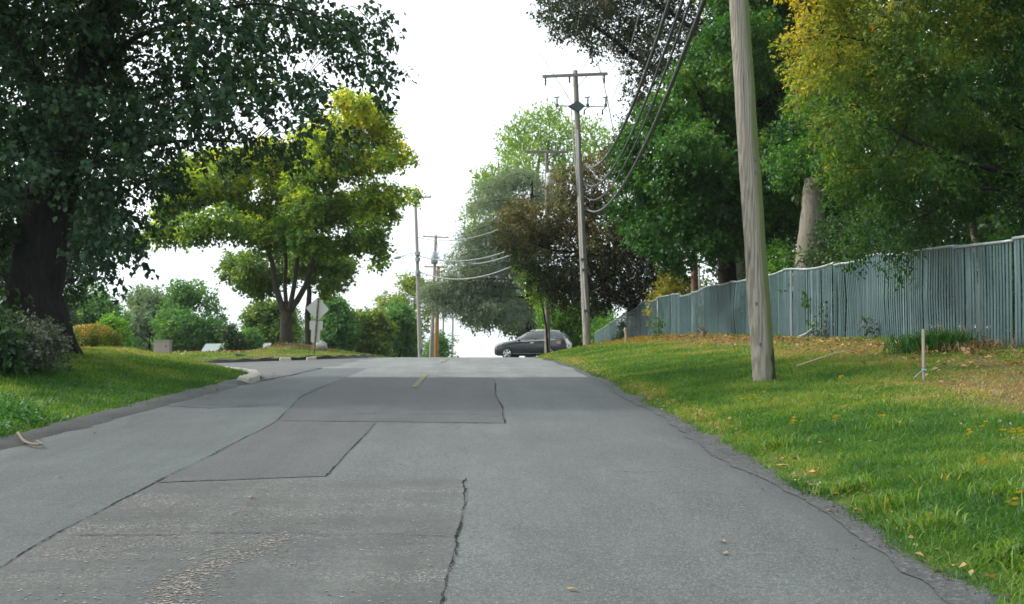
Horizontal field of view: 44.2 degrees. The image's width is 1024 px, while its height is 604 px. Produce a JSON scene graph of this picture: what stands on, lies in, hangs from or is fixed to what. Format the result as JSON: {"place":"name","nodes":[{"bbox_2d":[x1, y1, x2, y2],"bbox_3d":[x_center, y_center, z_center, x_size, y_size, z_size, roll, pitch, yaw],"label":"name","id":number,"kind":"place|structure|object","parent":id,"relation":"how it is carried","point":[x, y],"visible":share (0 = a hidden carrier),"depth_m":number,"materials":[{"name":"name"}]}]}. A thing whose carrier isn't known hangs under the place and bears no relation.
{"place":"outdoors","nodes":[
{"label":"outdoors","id":0,"kind":"place"},
{"bbox_2d":[210,358,357,377],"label":"side road","id":1,"kind":"structure","parent":0,"point":[266,369],"depth_m":34.95,"materials":[{"name":"asphalt"}]},
{"bbox_2d":[193,354,374,362],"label":"kerb","id":2,"kind":"structure","parent":1,"relation":"on","point":[277,359],"depth_m":45.33,"materials":[{"name":"concrete"}]},
{"bbox_2d":[0,357,948,603],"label":"road","id":3,"kind":"structure","parent":0,"point":[576,506],"depth_m":8.45,"materials":[{"name":"asphalt"}]},
{"bbox_2d":[0,368,367,567],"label":"road lane","id":4,"kind":"structure","parent":3,"relation":"on","point":[97,472],"depth_m":11.60,"materials":[{"name":"asphalt"}]},
{"bbox_2d":[16,431,41,445],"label":"fallen branch","id":5,"kind":"object","parent":4,"relation":"on","point":[24,440],"visible":1,"depth_m":12.35,"materials":[{"name":"brown wood"}]},
{"bbox_2d":[0,387,319,566],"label":"road crack","id":6,"kind":"object","parent":4,"relation":"on","point":[130,494],"visible":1,"depth_m":8.95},
{"bbox_2d":[7,489,458,603],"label":"gravel","id":7,"kind":"structure","parent":3,"relation":"on","point":[225,561],"depth_m":6.82,"materials":[{"name":"gravel"}]},
{"bbox_2d":[0,478,467,603],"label":"road patch","id":8,"kind":"object","parent":3,"relation":"on","point":[400,568],"visible":1,"depth_m":7.23,"materials":[{"name":"asphalt"}]},
{"bbox_2d":[88,532,441,535],"bbox_3d":[-1.497,1.404,7.626,2.423,0.008,0.122,0,-3,0],"label":"road crack","id":9,"kind":"object","parent":8,"relation":"on","point":[212,532],"visible":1,"depth_m":7.61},
{"bbox_2d":[157,421,374,481],"bbox_3d":[-2.201,1.417,12.455,1.335,0.228,5.146,0,-3,-2],"label":"road patch","id":10,"kind":"object","parent":3,"relation":"on","point":[282,449],"visible":1,"depth_m":11.78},
{"bbox_2d":[280,377,505,422],"bbox_3d":[-1.682,1.444,19.642,2.992,0.403,9.657,0,-3,-2],"label":"road patch","id":11,"kind":"object","parent":3,"relation":"on","point":[430,399],"visible":1,"depth_m":18.04,"materials":[{"name":"asphalt"}]},
{"bbox_2d":[440,477,466,603],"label":"road crack","id":12,"kind":"object","parent":3,"relation":"on","point":[452,560],"visible":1,"depth_m":7.42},
{"bbox_2d":[322,357,586,376],"bbox_3d":[-1.172,2.323,48.081,8.174,0.459,47.100,0,-3,-2],"label":"road patch","id":13,"kind":"object","parent":3,"relation":"on","point":[462,367],"visible":0.94,"depth_m":30.10,"materials":[{"name":"asphalt"}]},
{"bbox_2d":[494,330,571,356],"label":"car","id":14,"kind":"object","parent":3,"relation":"on","point":[532,343],"visible":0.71,"depth_m":77.21,"materials":[{"name":"grey paint"}]},
{"bbox_2d":[0,0,1022,356],"label":"sky","id":15,"kind":"structure","parent":0,"point":[462,52],"materials":[{"name":"white"}]},
{"bbox_2d":[0,328,1023,603],"bbox_3d":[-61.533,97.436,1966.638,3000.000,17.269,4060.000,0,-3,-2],"label":"ground","id":16,"kind":"structure","parent":0,"point":[990,400],"depth_m":15.78,"materials":[{"name":"plant"}]},
{"bbox_2d":[0,287,38,378],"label":"shrub","id":17,"kind":"object","parent":16,"relation":"on","point":[6,333],"visible":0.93,"depth_m":17.82,"materials":[{"name":"green plant"}]},
{"bbox_2d":[0,388,68,437],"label":"weeds","id":18,"kind":"object","parent":16,"relation":"on","point":[22,412],"visible":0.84,"depth_m":14.02,"materials":[{"name":"green plant"}]},
{"bbox_2d":[0,308,81,374],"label":"shrub","id":19,"kind":"object","parent":16,"relation":"on","point":[39,349],"visible":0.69,"depth_m":18.64,"materials":[{"name":"green plant"}]},
{"bbox_2d":[67,303,86,326],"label":"bushy tree","id":20,"kind":"object","parent":16,"relation":"on","point":[74,319],"visible":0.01,"depth_m":79.34,"materials":[{"name":"green plant"}]},
{"bbox_2d":[73,322,122,346],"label":"shrub","id":21,"kind":"object","parent":16,"relation":"on","point":[97,333],"visible":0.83,"depth_m":29.86,"materials":[{"name":"yellow plant"}]},
{"bbox_2d":[65,276,144,349],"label":"bushy tree","id":22,"kind":"object","parent":16,"relation":"on","point":[95,307],"visible":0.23,"depth_m":88.72,"materials":[{"name":"green plant"}]},
{"bbox_2d":[96,311,133,347],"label":"bushy tree","id":23,"kind":"object","parent":16,"relation":"on","point":[113,322],"visible":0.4,"depth_m":73.80,"materials":[{"name":"green plant"}]},
{"bbox_2d":[0,345,261,437],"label":"grass","id":24,"kind":"structure","parent":16,"relation":"on","point":[86,365],"depth_m":19.29,"materials":[{"name":"plant"}]},
{"bbox_2d":[0,378,267,449],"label":"kerb","id":25,"kind":"object","parent":16,"relation":"on","point":[77,423],"visible":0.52,"depth_m":15.42,"materials":[{"name":"concrete"}]},
{"bbox_2d":[115,281,191,351],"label":"bushy tree","id":26,"kind":"object","parent":16,"relation":"on","point":[141,302],"visible":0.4,"depth_m":121.88,"materials":[{"name":"green plant"}]},
{"bbox_2d":[153,340,172,352],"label":"utility cabinet","id":27,"kind":"object","parent":16,"relation":"on","point":[162,346],"visible":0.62,"depth_m":59.21,"materials":[{"name":"metal"}]},
{"bbox_2d":[148,277,229,351],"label":"bushy tree","id":28,"kind":"object","parent":16,"relation":"on","point":[181,325],"visible":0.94,"depth_m":95.58,"materials":[{"name":"green plant"}]},
{"bbox_2d":[0,0,418,353],"bbox_3d":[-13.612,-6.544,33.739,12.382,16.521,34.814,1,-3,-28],"label":"broadleaf tree","id":29,"kind":"object","parent":16,"relation":"on","point":[58,125],"visible":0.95,"depth_m":21.86,"materials":[{"name":"green plant"}]},
{"bbox_2d":[214,321,246,350],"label":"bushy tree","id":30,"kind":"object","parent":16,"relation":"on","point":[231,336],"visible":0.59,"depth_m":86.95,"materials":[{"name":"green plant"}]},
{"bbox_2d":[201,343,271,351],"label":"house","id":31,"kind":"structure","parent":16,"relation":"on","point":[211,347],"depth_m":91.70,"materials":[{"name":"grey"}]},
{"bbox_2d":[225,366,259,382],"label":"kerb","id":32,"kind":"structure","parent":16,"relation":"on","point":[252,376],"depth_m":22.84,"materials":[{"name":"concrete"}]},
{"bbox_2d":[239,326,267,350],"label":"bushy tree","id":33,"kind":"object","parent":16,"relation":"on","point":[254,339],"visible":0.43,"depth_m":88.99,"materials":[{"name":"green plant"}]},
{"bbox_2d":[237,297,304,345],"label":"bushy tree","id":34,"kind":"object","parent":16,"relation":"on","point":[264,317],"visible":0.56,"depth_m":94.40,"materials":[{"name":"green plant"}]},
{"bbox_2d":[153,343,388,359],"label":"grass","id":35,"kind":"structure","parent":16,"relation":"on","point":[224,354],"depth_m":55.64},
{"bbox_2d":[306,298,327,352],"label":"road sign","id":36,"kind":"object","parent":35,"relation":"on","point":[317,308],"visible":0.96,"depth_m":55.83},
{"bbox_2d":[133,82,425,343],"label":"maple tree","id":37,"kind":"object","parent":16,"relation":"on","point":[299,216],"visible":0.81,"depth_m":63.84,"materials":[{"name":"green plant"}]},
{"bbox_2d":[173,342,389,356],"bbox_3d":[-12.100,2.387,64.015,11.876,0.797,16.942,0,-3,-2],"label":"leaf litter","id":38,"kind":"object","parent":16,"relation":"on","point":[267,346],"visible":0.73,"depth_m":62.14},
{"bbox_2d":[210,247,362,344],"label":"maple tree","id":39,"kind":"object","parent":16,"relation":"on","point":[242,268],"visible":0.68,"depth_m":74.27,"materials":[{"name":"green plant"}]},
{"bbox_2d":[139,307,460,356],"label":"woods","id":40,"kind":"object","parent":16,"relation":"on","point":[302,339],"visible":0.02,"depth_m":130.79,"materials":[{"name":"green plant"}]},
{"bbox_2d":[313,340,327,349],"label":"boulder","id":41,"kind":"object","parent":16,"relation":"on","point":[321,345],"visible":0.45,"depth_m":63.43,"materials":[{"name":"stone"}]},
{"bbox_2d":[301,294,364,351],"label":"bushy tree","id":42,"kind":"object","parent":16,"relation":"on","point":[340,330],"visible":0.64,"depth_m":98.69,"materials":[{"name":"green plant"}]},
{"bbox_2d":[346,305,400,355],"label":"bushy tree","id":43,"kind":"object","parent":16,"relation":"on","point":[378,329],"visible":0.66,"depth_m":102.78,"materials":[{"name":"green plant"}]},
{"bbox_2d":[370,289,404,312],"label":"bushy tree","id":44,"kind":"object","parent":16,"relation":"on","point":[380,300],"visible":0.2,"depth_m":134.59,"materials":[{"name":"green plant"}]},
{"bbox_2d":[384,298,423,356],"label":"bushy tree","id":45,"kind":"object","parent":16,"relation":"on","point":[405,341],"visible":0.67,"depth_m":106.80,"materials":[{"name":"green plant"}]},
{"bbox_2d":[388,268,434,341],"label":"bushy tree","id":46,"kind":"object","parent":16,"relation":"on","point":[407,282],"visible":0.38,"depth_m":121.59,"materials":[{"name":"green plant"}]},
{"bbox_2d":[414,192,430,356],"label":"utility pole","id":47,"kind":"object","parent":16,"relation":"on","point":[417,273],"visible":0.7,"depth_m":91.85,"materials":[{"name":"wood"}]},
{"bbox_2d":[424,265,445,356],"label":"utility pole","id":48,"kind":"object","parent":16,"relation":"on","point":[436,345],"visible":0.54,"depth_m":115.69,"materials":[{"name":"wood"}]},
{"bbox_2d":[423,235,448,356],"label":"utility pole","id":49,"kind":"object","parent":16,"relation":"on","point":[434,254],"visible":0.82,"depth_m":111.70,"materials":[{"name":"wood"}]},
{"bbox_2d":[423,329,454,356],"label":"bushy tree","id":50,"kind":"object","parent":16,"relation":"on","point":[444,345],"visible":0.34,"depth_m":124.21,"materials":[{"name":"green plant"}]},
{"bbox_2d":[410,161,577,356],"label":"cedar tree","id":51,"kind":"object","parent":16,"relation":"on","point":[475,302],"visible":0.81,"depth_m":96.96,"materials":[{"name":"green plant"}]},
{"bbox_2d":[454,282,550,340],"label":"broadleaf tree","id":52,"kind":"object","parent":16,"relation":"on","point":[519,333],"visible":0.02,"depth_m":107.82,"materials":[{"name":"green plant"}]},
{"bbox_2d":[508,250,554,352],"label":"sapling","id":53,"kind":"object","parent":16,"relation":"on","point":[521,279],"visible":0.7,"depth_m":64.51,"materials":[{"name":"green plant"}]},
{"bbox_2d":[454,97,616,235],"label":"broadleaf tree","id":54,"kind":"object","parent":16,"relation":"on","point":[512,144],"visible":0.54,"depth_m":120.64,"materials":[{"name":"green plant"}]},
{"bbox_2d":[525,147,567,352],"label":"utility pole","id":55,"kind":"object","parent":16,"relation":"on","point":[547,174],"visible":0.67,"depth_m":70.77,"materials":[{"name":"wood"}]},
{"bbox_2d":[419,252,503,261],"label":"overhead cable","id":56,"kind":"object","parent":55,"relation":"attached to","point":[462,260],"visible":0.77,"depth_m":83.33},
{"bbox_2d":[420,267,509,279],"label":"overhead cable","id":57,"kind":"object","parent":55,"relation":"attached to","point":[467,278],"visible":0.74,"depth_m":82.16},
{"bbox_2d":[418,214,530,240],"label":"overhead cable","id":58,"kind":"object","parent":55,"relation":"attached to","point":[461,239],"visible":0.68,"depth_m":83.57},
{"bbox_2d":[401,5,694,322],"bbox_3d":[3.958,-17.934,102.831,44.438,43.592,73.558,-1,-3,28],"label":"copper tree","id":59,"kind":"object","parent":16,"relation":"on","point":[523,232],"visible":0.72,"depth_m":65.04,"materials":[{"name":"brown plant"}]},
{"bbox_2d":[532,298,616,346],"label":"hedge","id":60,"kind":"object","parent":16,"relation":"on","point":[573,329],"visible":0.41,"depth_m":85.14,"materials":[{"name":"green plant"}]},
{"bbox_2d":[542,70,608,345],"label":"utility pole","id":61,"kind":"object","parent":16,"relation":"on","point":[577,106],"visible":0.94,"depth_m":58.26,"materials":[{"name":"wood"},{"name":"galvanised steel"},{"name":"porcelain"}]},
{"bbox_2d":[607,0,642,102],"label":"overhead cable","id":62,"kind":"object","parent":61,"relation":"attached to","point":[630,47],"visible":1,"depth_m":32.75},
{"bbox_2d":[587,0,683,186],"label":"overhead cable","id":63,"kind":"object","parent":61,"relation":"attached to","point":[660,62],"visible":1,"depth_m":28.27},
{"bbox_2d":[587,0,706,212],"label":"overhead cable","id":64,"kind":"object","parent":61,"relation":"attached to","point":[687,43],"visible":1,"depth_m":25.41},
{"bbox_2d":[579,315,623,344],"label":"shrub","id":65,"kind":"object","parent":16,"relation":"on","point":[597,327],"visible":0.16,"depth_m":73.81,"materials":[{"name":"green plant"}]},
{"bbox_2d":[611,319,627,340],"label":"vine","id":66,"kind":"object","parent":16,"relation":"on","point":[623,326],"visible":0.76,"depth_m":62.16,"materials":[{"name":"green plant"}]},
{"bbox_2d":[577,331,699,346],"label":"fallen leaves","id":67,"kind":"object","parent":16,"relation":"on","point":[652,336],"visible":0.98,"depth_m":48.48,"materials":[{"name":"plant"}]},
{"bbox_2d":[650,317,665,338],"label":"vine","id":68,"kind":"object","parent":16,"relation":"on","point":[660,324],"visible":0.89,"depth_m":50.19,"materials":[{"name":"green plant"}]},
{"bbox_2d":[641,264,701,333],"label":"shrub","id":69,"kind":"object","parent":16,"relation":"on","point":[669,287],"visible":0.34,"depth_m":62.03,"materials":[{"name":"green plant"}]},
{"bbox_2d":[531,332,841,366],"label":"grass","id":70,"kind":"structure","parent":16,"relation":"on","point":[601,352],"depth_m":36.71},
{"bbox_2d":[667,183,717,329],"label":"broadleaf tree","id":71,"kind":"object","parent":16,"relation":"on","point":[694,285],"visible":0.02,"depth_m":56.25,"materials":[{"name":"green plant"}]},
{"bbox_2d":[526,0,864,314],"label":"copper tree","id":72,"kind":"object","parent":16,"relation":"on","point":[606,10],"visible":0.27,"depth_m":57.09,"materials":[{"name":"brown plant"}]},
{"bbox_2d":[695,273,717,326],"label":"shrub","id":73,"kind":"object","parent":16,"relation":"on","point":[706,283],"visible":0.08,"depth_m":56.42,"materials":[{"name":"green plant"}]},
{"bbox_2d":[597,0,869,330],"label":"green maple","id":74,"kind":"object","parent":16,"relation":"on","point":[696,122],"visible":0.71,"depth_m":45.54,"materials":[{"name":"green plant"}]},
{"bbox_2d":[729,0,775,382],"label":"utility pole","id":75,"kind":"object","parent":16,"relation":"on","point":[760,328],"visible":0.94,"depth_m":18.69,"materials":[{"name":"wood"}]},
{"bbox_2d":[586,0,671,167],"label":"overhead cable","id":76,"kind":"object","parent":75,"relation":"attached to","point":[668,4],"visible":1,"depth_m":30.30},
{"bbox_2d":[587,0,691,200],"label":"overhead cable","id":77,"kind":"object","parent":75,"relation":"attached to","point":[674,46],"visible":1,"depth_m":27.07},
{"bbox_2d":[734,270,776,332],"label":"shrub","id":78,"kind":"object","parent":16,"relation":"on","point":[743,300],"visible":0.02,"depth_m":47.40,"materials":[{"name":"green plant"}]},
{"bbox_2d":[737,433,810,451],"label":"grass tuft","id":79,"kind":"object","parent":16,"relation":"on","point":[773,442],"visible":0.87,"depth_m":11.81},
{"bbox_2d":[766,234,821,333],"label":"shrub","id":80,"kind":"object","parent":16,"relation":"on","point":[773,267],"visible":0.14,"depth_m":42.27,"materials":[{"name":"green plant"}]},
{"bbox_2d":[576,336,1023,438],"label":"grass","id":81,"kind":"structure","parent":16,"relation":"on","point":[707,369],"depth_m":17.59,"materials":[{"name":"plant"}]},
{"bbox_2d":[796,350,852,365],"bbox_3d":[5.285,0.941,21.139,0.071,0.288,2.513,-2,-3,35],"label":"stick","id":82,"kind":"object","parent":81,"relation":"on","point":[822,357],"visible":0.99,"depth_m":20.84,"materials":[{"name":"brown wood"}]},
{"bbox_2d":[594,235,1023,346],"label":"fence","id":83,"kind":"object","parent":16,"relation":"on","point":[714,315],"visible":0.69,"depth_m":28.81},
{"bbox_2d":[799,291,826,332],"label":"vine","id":84,"kind":"object","parent":83,"relation":"attached to","point":[804,303],"visible":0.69,"depth_m":33.97,"materials":[{"name":"green plant"}]},
{"bbox_2d":[811,268,859,337],"bbox_3d":[8.385,0.162,32.196,0.962,2.282,1.424,2,-4,-43],"label":"vine","id":85,"kind":"object","parent":83,"relation":"attached to","point":[818,332],"visible":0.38,"depth_m":32.31,"materials":[{"name":"green plant"}]},
{"bbox_2d":[600,333,1023,393],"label":"leaf litter","id":86,"kind":"object","parent":16,"relation":"on","point":[973,352],"visible":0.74,"depth_m":25.45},
{"bbox_2d":[761,61,863,334],"bbox_3d":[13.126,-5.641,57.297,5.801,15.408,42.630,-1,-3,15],"label":"broadleaf tree","id":87,"kind":"object","parent":16,"relation":"on","point":[812,198],"visible":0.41,"depth_m":38.37,"materials":[{"name":"plant"}]},
{"bbox_2d":[790,144,859,312],"bbox_3d":[9.970,-1.980,39.771,2.250,6.304,3.328,-2,-3,37],"label":"broadleaf tree","id":88,"kind":"object","parent":16,"relation":"on","point":[797,193],"visible":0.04,"depth_m":39.29,"materials":[{"name":"green plant"}]},
{"bbox_2d":[797,470,885,496],"bbox_3d":[2.369,1.325,9.200,0.647,0.203,0.681,0,-3,-2],"label":"grass tuft","id":89,"kind":"object","parent":16,"relation":"on","point":[841,486],"visible":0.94,"depth_m":9.20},
{"bbox_2d":[778,207,907,334],"bbox_3d":[9.642,-0.525,36.446,3.786,4.422,3.321,0,-3,-2],"label":"shrub","id":90,"kind":"object","parent":16,"relation":"on","point":[833,254],"visible":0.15,"depth_m":36.42,"materials":[{"name":"green plant"}]},
{"bbox_2d":[688,0,1023,334],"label":"woods","id":91,"kind":"object","parent":16,"relation":"on","point":[988,229],"visible":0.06,"depth_m":44.41,"materials":[{"name":"green plant"}]},
{"bbox_2d":[714,403,1023,603],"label":"grass","id":92,"kind":"structure","parent":16,"relation":"on","point":[1008,456],"depth_m":9.66,"materials":[{"name":"plant"}]},
{"bbox_2d":[857,314,880,337],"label":"vine","id":93,"kind":"object","parent":16,"relation":"on","point":[868,330],"visible":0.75,"depth_m":28.25,"materials":[{"name":"green plant"}]},
{"bbox_2d":[841,485,932,515],"bbox_3d":[2.493,1.317,8.444,0.535,0.220,0.562,-3,-4,45],"label":"grass tuft","id":94,"kind":"object","parent":16,"relation":"on","point":[887,499],"visible":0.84,"depth_m":8.37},
{"bbox_2d":[855,414,918,431],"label":"grass tuft","id":95,"kind":"object","parent":16,"relation":"on","point":[885,424],"visible":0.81,"depth_m":12.04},
{"bbox_2d":[766,0,1023,295],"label":"leaning tree","id":96,"kind":"object","parent":16,"relation":"on","point":[887,180],"visible":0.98,"depth_m":24.46,"materials":[{"name":"green plant"}]},
{"bbox_2d":[838,200,986,335],"bbox_3d":[10.527,-0.649,33.347,3.827,4.250,4.083,1,-3,-22],"label":"shrub","id":97,"kind":"object","parent":16,"relation":"on","point":[893,244],"visible":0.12,"depth_m":33.07,"materials":[{"name":"green plant"}]},
{"bbox_2d":[915,329,926,380],"bbox_3d":[5.385,0.736,16.641,0.165,0.761,0.062,1,-3,-12],"label":"stake","id":98,"kind":"object","parent":16,"relation":"on","point":[923,355],"visible":0.96,"depth_m":16.65,"materials":[{"name":"grey wood"}]},
{"bbox_2d":[877,503,977,535],"bbox_3d":[2.501,1.325,7.661,0.665,0.197,0.543,0,-3,-2],"label":"grass tuft","id":99,"kind":"object","parent":16,"relation":"on","point":[918,519],"visible":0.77,"depth_m":7.62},
{"bbox_2d":[874,325,987,354],"bbox_3d":[7.236,0.651,21.719,2.100,0.543,2.199,-1,-3,23],"label":"grass tuft","id":100,"kind":"object","parent":16,"relation":"on","point":[932,339],"visible":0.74,"depth_m":21.49,"materials":[{"name":"green plant"}]},
{"bbox_2d":[895,461,982,488],"bbox_3d":[3.168,1.230,9.037,0.678,0.210,0.550,2,-3,-31],"label":"grass tuft","id":101,"kind":"object","parent":16,"relation":"on","point":[964,470],"visible":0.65,"depth_m":9.04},
{"bbox_2d":[914,335,1023,353],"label":"grass tuft","id":102,"kind":"object","parent":16,"relation":"on","point":[993,344],"visible":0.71,"depth_m":21.07,"materials":[{"name":"green plant"}]},
{"bbox_2d":[932,137,1021,337],"bbox_3d":[9.875,-1.286,26.820,1.759,4.497,2.910,0,-3,-2],"label":"broadleaf tree","id":103,"kind":"object","parent":16,"relation":"on","point":[974,230],"visible":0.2,"depth_m":26.23,"materials":[{"name":"green plant"}]},
{"bbox_2d":[970,330,992,347],"bbox_3d":[8.000,0.698,21.467,0.380,0.442,0.300,0,-3,-2],"label":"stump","id":104,"kind":"object","parent":16,"relation":"on","point":[985,338],"visible":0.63,"depth_m":21.38,"materials":[{"name":"brown wood"}]},
{"bbox_2d":[942,534,1023,572],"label":"grass tuft","id":105,"kind":"object","parent":16,"relation":"on","point":[1009,551],"visible":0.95,"depth_m":6.61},
{"bbox_2d":[967,475,1023,504],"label":"grass tuft","id":106,"kind":"object","parent":16,"relation":"on","point":[1005,487],"visible":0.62,"depth_m":8.25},
{"bbox_2d":[970,209,1023,342],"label":"shrub","id":107,"kind":"object","parent":16,"relation":"on","point":[1001,233],"visible":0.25,"depth_m":23.60,"materials":[{"name":"green plant"}]},
{"bbox_2d":[542,359,1018,603],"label":"road shoulder","id":108,"kind":"object","parent":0,"point":[956,592],"visible":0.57,"depth_m":8.22},
{"bbox_2d":[578,362,1023,596],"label":"leaf litter","id":109,"kind":"object","parent":108,"relation":"on","point":[909,536],"visible":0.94,"depth_m":10.80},
{"bbox_2d":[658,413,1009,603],"bbox_3d":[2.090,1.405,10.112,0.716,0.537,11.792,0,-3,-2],"label":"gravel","id":110,"kind":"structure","parent":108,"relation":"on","point":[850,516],"depth_m":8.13,"materials":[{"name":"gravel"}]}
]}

